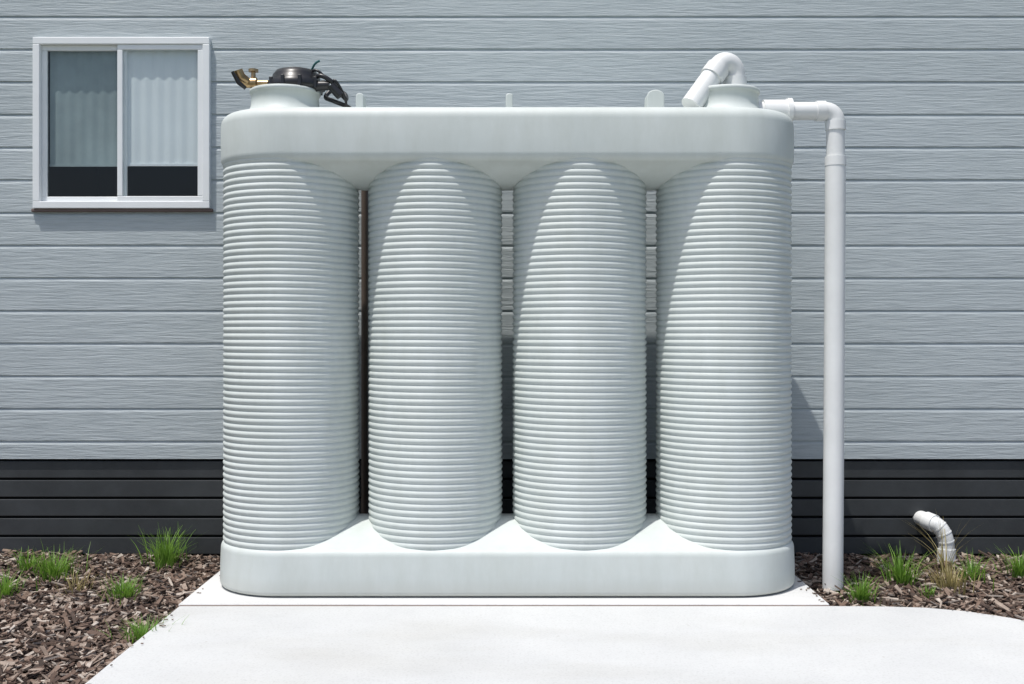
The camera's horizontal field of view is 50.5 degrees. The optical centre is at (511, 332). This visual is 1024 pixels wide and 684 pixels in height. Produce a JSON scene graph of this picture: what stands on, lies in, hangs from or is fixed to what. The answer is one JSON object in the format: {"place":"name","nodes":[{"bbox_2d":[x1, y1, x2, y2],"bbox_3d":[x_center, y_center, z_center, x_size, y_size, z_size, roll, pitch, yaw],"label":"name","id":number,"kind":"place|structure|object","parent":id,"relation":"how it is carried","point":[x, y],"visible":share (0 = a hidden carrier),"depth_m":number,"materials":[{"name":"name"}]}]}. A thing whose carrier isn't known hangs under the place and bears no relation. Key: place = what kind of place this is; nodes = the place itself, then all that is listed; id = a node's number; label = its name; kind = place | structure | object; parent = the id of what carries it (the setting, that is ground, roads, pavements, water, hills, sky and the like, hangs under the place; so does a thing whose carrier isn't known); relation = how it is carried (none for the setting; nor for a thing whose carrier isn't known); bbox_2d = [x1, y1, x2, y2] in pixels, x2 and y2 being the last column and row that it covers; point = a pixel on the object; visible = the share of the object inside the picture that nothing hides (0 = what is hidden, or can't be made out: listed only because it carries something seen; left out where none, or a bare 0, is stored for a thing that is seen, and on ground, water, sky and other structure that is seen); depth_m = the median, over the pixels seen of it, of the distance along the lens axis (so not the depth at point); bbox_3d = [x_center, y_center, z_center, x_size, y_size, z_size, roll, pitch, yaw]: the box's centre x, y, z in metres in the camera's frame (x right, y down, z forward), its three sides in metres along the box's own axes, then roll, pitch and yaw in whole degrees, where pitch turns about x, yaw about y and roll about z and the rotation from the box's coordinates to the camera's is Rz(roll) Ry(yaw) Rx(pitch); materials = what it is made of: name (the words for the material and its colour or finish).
{"place":"outdoors","nodes":[
{"label":"outdoors","id":0,"kind":"place"},
{"bbox_2d":[0,549,1023,683],"bbox_3d":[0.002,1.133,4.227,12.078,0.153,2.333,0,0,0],"label":"wood chip mulch","id":1,"kind":"object","parent":0,"point":[184,581],"visible":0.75,"depth_m":4.65,"materials":[{"name":"brown wood"}]},
{"bbox_2d":[0,567,26,599],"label":"grass tuft","id":2,"kind":"object","parent":1,"relation":"on","point":[5,589],"visible":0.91,"depth_m":4.76,"materials":[{"name":"green plant"}]},
{"bbox_2d":[2,545,51,573],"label":"grass tuft","id":3,"kind":"object","parent":1,"relation":"on","point":[23,564],"visible":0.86,"depth_m":5.05,"materials":[{"name":"green plant"}]},
{"bbox_2d":[20,542,102,590],"bbox_3d":[-2.100,1.062,4.989,0.375,0.185,0.377,0,0,0],"label":"grass tuft","id":4,"kind":"object","parent":1,"relation":"on","point":[50,568],"visible":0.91,"depth_m":4.99,"materials":[{"name":"green plant"}]},
{"bbox_2d":[45,565,109,596],"bbox_3d":[-1.929,1.111,4.823,0.301,0.106,0.320,0,0,20],"label":"grass tuft","id":5,"kind":"object","parent":1,"relation":"on","point":[77,583],"visible":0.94,"depth_m":4.83,"materials":[{"name":"plant"}]},
{"bbox_2d":[97,571,147,605],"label":"grass tuft","id":6,"kind":"object","parent":1,"relation":"on","point":[128,590],"visible":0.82,"depth_m":4.68,"materials":[{"name":"green plant"}]},
{"bbox_2d":[96,613,188,643],"bbox_3d":[-1.353,1.112,4.092,0.262,0.119,0.342,0,0,41],"label":"grass tuft","id":7,"kind":"object","parent":1,"relation":"on","point":[141,631],"visible":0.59,"depth_m":4.07,"materials":[{"name":"green plant"}]},
{"bbox_2d":[130,525,197,571],"bbox_3d":[-1.653,1.026,5.204,0.378,0.215,0.483,0,0,0],"label":"grass tuft","id":8,"kind":"object","parent":1,"relation":"on","point":[165,556],"visible":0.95,"depth_m":5.17,"materials":[{"name":"green plant"}]},
{"bbox_2d":[829,571,887,605],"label":"grass tuft","id":9,"kind":"object","parent":1,"relation":"on","point":[861,593],"visible":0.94,"depth_m":4.62,"materials":[{"name":"green plant"}]},
{"bbox_2d":[864,543,937,588],"bbox_3d":[1.756,1.042,4.895,0.385,0.204,0.384,0,0,0],"label":"grass tuft","id":10,"kind":"object","parent":1,"relation":"on","point":[900,575],"visible":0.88,"depth_m":4.89,"materials":[{"name":"green plant"}]},
{"bbox_2d":[914,583,936,598],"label":"grass tuft","id":11,"kind":"object","parent":1,"relation":"on","point":[930,592],"visible":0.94,"depth_m":4.70,"materials":[{"name":"green plant"}]},
{"bbox_2d":[913,511,955,563],"bbox_3d":[2.045,1.026,5.283,0.117,0.309,0.214,0,0,-36],"label":"drain pipe","id":12,"kind":"object","parent":1,"relation":"on","point":[928,521],"visible":0.77,"depth_m":5.22,"materials":[{"name":"white plastic"}]},
{"bbox_2d":[908,513,972,572],"bbox_3d":[1.943,0.980,5.070,0.402,0.299,0.438,0,0,-9],"label":"grass tuft","id":13,"kind":"object","parent":1,"relation":"on","point":[941,559],"visible":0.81,"depth_m":5.06,"materials":[{"name":"plant"}]},
{"bbox_2d":[917,563,979,595],"bbox_3d":[1.963,1.085,4.839,0.323,0.128,0.312,0,0,0],"label":"grass tuft","id":14,"kind":"object","parent":1,"relation":"on","point":[949,580],"visible":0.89,"depth_m":4.82,"materials":[{"name":"beige plant"}]},
{"bbox_2d":[945,548,994,592],"bbox_3d":[2.097,1.069,4.910,0.295,0.163,0.332,0,0,-38],"label":"grass tuft","id":15,"kind":"object","parent":1,"relation":"on","point":[972,573],"visible":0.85,"depth_m":4.96,"materials":[{"name":"green plant"}]},
{"bbox_2d":[989,547,1023,580],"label":"grass tuft","id":16,"kind":"object","parent":1,"relation":"on","point":[1018,569],"visible":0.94,"depth_m":5.01,"materials":[{"name":"green plant"}]},
{"bbox_2d":[85,606,1023,683],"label":"concrete path","id":17,"kind":"structure","parent":0,"point":[551,645],"depth_m":3.82,"materials":[{"name":"white concrete"}]},
{"label":"ground","id":18,"kind":"structure","parent":0,"visible":0},
{"bbox_2d":[179,571,828,605],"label":"concrete slab","id":19,"kind":"structure","parent":18,"relation":"on","point":[214,591],"depth_m":4.49,"materials":[{"name":"white concrete"}]},
{"bbox_2d":[180,605,828,605],"bbox_3d":[-0.031,1.157,4.400,2.638,0.106,0.022,0,0,0],"label":"expansion joint","id":20,"kind":"object","parent":19,"relation":"in","point":[504,605],"visible":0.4,"depth_m":4.40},
{"bbox_2d":[220,52,794,595],"bbox_3d":[-0.020,-0.070,4.837,2.524,2.332,0.669,0,0,0],"label":"rainwater tank","id":21,"kind":"object","parent":19,"relation":"on","point":[710,162],"visible":1,"depth_m":4.54,"materials":[{"name":"white plastic"}]},
{"bbox_2d":[759,98,845,590],"bbox_3d":[1.269,0.046,4.810,0.418,2.169,0.114,0,0,0],"label":"downpipe","id":22,"kind":"object","parent":21,"relation":"attached to","point":[831,115],"visible":0.92,"depth_m":4.77,"materials":[{"name":"white plastic"}]},
{"bbox_2d":[0,459,1023,555],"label":"skirt backing","id":23,"kind":"object","parent":18,"relation":"on","point":[505,498],"depth_m":5.39,"materials":[{"name":"black wood"}]},
{"bbox_2d":[0,480,1023,496],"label":"skirt slat","id":24,"kind":"object","parent":23,"relation":"attached to","point":[214,488],"depth_m":5.36,"materials":[{"name":"grey paint"}]},
{"bbox_2d":[0,461,1023,477],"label":"skirt slat","id":25,"kind":"object","parent":23,"relation":"attached to","point":[214,469],"depth_m":5.36,"materials":[{"name":"grey paint"}]},
{"bbox_2d":[0,499,1023,515],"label":"skirt slat","id":26,"kind":"object","parent":23,"relation":"attached to","point":[214,507],"depth_m":5.36,"materials":[{"name":"grey paint"}]},
{"bbox_2d":[0,518,1023,534],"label":"skirt slat","id":27,"kind":"object","parent":23,"relation":"attached to","point":[214,526],"depth_m":5.36,"materials":[{"name":"grey paint"}]},
{"bbox_2d":[0,537,1023,553],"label":"skirt slat","id":28,"kind":"object","parent":23,"relation":"attached to","point":[212,545],"depth_m":5.36,"materials":[{"name":"grey paint"}]},
{"bbox_3d":[7.010,-0.875,8.846,0.020,4.250,7.008,0,0,0],"label":"side wall","id":29,"kind":"object","parent":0,"visible":0},
{"bbox_2d":[0,0,1023,458],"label":"siding","id":30,"kind":"object","parent":29,"relation":"attached to","point":[110,334],"visible":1,"depth_m":5.34,"materials":[{"name":"grey wood"}]},
{"bbox_2d":[33,44,41,200],"bbox_3d":[-2.329,-1.029,5.348,0.034,0.769,0.065,0,0,0],"label":"window jamb","id":31,"kind":"object","parent":30,"relation":"attached to","point":[37,122],"depth_m":5.32,"materials":[{"name":"white metal"}]},
{"bbox_2d":[31,209,212,211],"bbox_3d":[-1.913,-0.602,5.348,0.890,0.015,0.043,0,0,0],"label":"window sill flashing","id":32,"kind":"object","parent":30,"relation":"attached to","point":[121,210],"depth_m":5.33,"materials":[{"name":"grey metal"}]},
{"bbox_2d":[33,201,210,208],"bbox_3d":[-1.913,-0.628,5.348,0.866,0.034,0.065,0,0,0],"label":"window sill","id":33,"kind":"structure","parent":30,"relation":"attached to","point":[121,204],"depth_m":5.32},
{"bbox_2d":[42,197,116,200],"bbox_3d":[-2.103,-0.658,5.350,0.418,0.026,0.016,0,0,0],"label":"sash rail bottom window","id":34,"kind":"structure","parent":33,"relation":"on","point":[79,198],"depth_m":5.34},
{"bbox_2d":[117,196,202,200],"bbox_3d":[-1.724,-0.658,5.330,0.420,0.026,0.016,0,0,0],"label":"sash rail bottom window","id":35,"kind":"structure","parent":33,"relation":"on","point":[159,198],"depth_m":5.32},
{"bbox_2d":[33,37,210,45],"bbox_3d":[-1.913,-1.431,5.348,0.866,0.034,0.065,0,0,0],"label":"window head","id":36,"kind":"object","parent":30,"relation":"attached to","point":[78,41],"depth_m":5.32},
{"bbox_2d":[42,46,127,50],"bbox_3d":[-2.103,-1.401,5.350,0.418,0.026,0.016,0,0,0],"label":"window frame","id":37,"kind":"structure","parent":36,"relation":"attached to","point":[79,48],"depth_m":5.34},
{"bbox_2d":[117,44,202,49],"bbox_3d":[-1.724,-1.401,5.330,0.420,0.026,0.016,0,0,0],"label":"window frame","id":38,"kind":"structure","parent":36,"relation":"attached to","point":[159,46],"depth_m":5.32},
{"bbox_2d":[48,51,197,196],"bbox_3d":[-1.913,-0.879,6.166,1.466,1.337,1.568,0,0,0],"label":"room shell","id":39,"kind":"object","parent":30,"relation":"attached to","point":[142,181],"visible":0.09,"depth_m":6.95,"materials":[{"name":"paint"}]},
{"bbox_2d":[203,44,210,201],"bbox_3d":[-1.497,-1.029,5.348,0.034,0.769,0.065,0,0,0],"label":"window jamb","id":40,"kind":"object","parent":30,"relation":"attached to","point":[206,122],"depth_m":5.32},
{"bbox_2d":[361,191,367,513],"bbox_3d":[-0.722,0.075,5.320,0.032,1.850,0.031,0,0,0],"label":"wall conduit","id":41,"kind":"object","parent":30,"relation":"attached to","point":[364,352],"depth_m":5.31,"materials":[{"name":"grey plastic"}]},
{"label":"window","id":42,"kind":"object","parent":30,"relation":"attached to","visible":0},
{"bbox_2d":[42,51,47,196],"bbox_3d":[-2.299,-1.029,5.350,0.026,0.717,0.016,0,0,0],"label":"sash stile window","id":43,"kind":"structure","parent":42,"relation":"attached to","point":[44,123],"depth_m":5.34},
{"bbox_2d":[50,51,116,163],"bbox_3d":[-2.098,-1.123,5.372,0.372,0.578,0.004,0,0,0],"label":"curtain","id":44,"kind":"object","parent":42,"relation":"attached to","point":[83,107],"visible":1,"depth_m":5.37,"materials":[{"name":"white fabric"}]},
{"bbox_2d":[50,164,116,166],"bbox_3d":[-2.098,-0.828,5.372,0.372,0.012,0.010,0,0,0],"label":"roller blind rail","id":45,"kind":"object","parent":44,"relation":"attached to","point":[83,165],"visible":1,"depth_m":5.37,"materials":[{"name":"white plastic"}]},
{"bbox_2d":[123,51,127,195],"bbox_3d":[-1.907,-1.029,5.350,0.026,0.717,0.016,0,0,0],"label":"sash stile window","id":46,"kind":"structure","parent":42,"relation":"attached to","point":[125,122],"depth_m":5.34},
{"label":"window","id":47,"kind":"object","parent":30,"relation":"attached to","visible":0},
{"bbox_2d":[117,50,122,195],"bbox_3d":[-1.921,-1.029,5.330,0.026,0.717,0.016,0,0,0],"label":"sash stile window","id":48,"kind":"structure","parent":47,"relation":"attached to","point":[119,122],"depth_m":5.32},
{"bbox_2d":[127,50,197,163],"bbox_3d":[-1.710,-1.123,5.356,0.388,0.578,0.004,0,0,0],"label":"curtain","id":49,"kind":"object","parent":47,"relation":"attached to","point":[162,106],"visible":1,"depth_m":5.36,"materials":[{"name":"white fabric"}]},
{"bbox_2d":[127,164,197,165],"bbox_3d":[-1.710,-0.828,5.356,0.388,0.012,0.010,0,0,0],"label":"roller blind rail","id":50,"kind":"object","parent":49,"relation":"attached to","point":[162,164],"visible":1,"depth_m":5.35,"materials":[{"name":"white plastic"}]},
{"bbox_2d":[198,50,202,195],"bbox_3d":[-1.527,-1.029,5.330,0.026,0.717,0.016,0,0,0],"label":"sash stile window","id":51,"kind":"structure","parent":47,"relation":"attached to","point":[200,122],"depth_m":5.32,"materials":[{"name":"white metal"}]}
]}

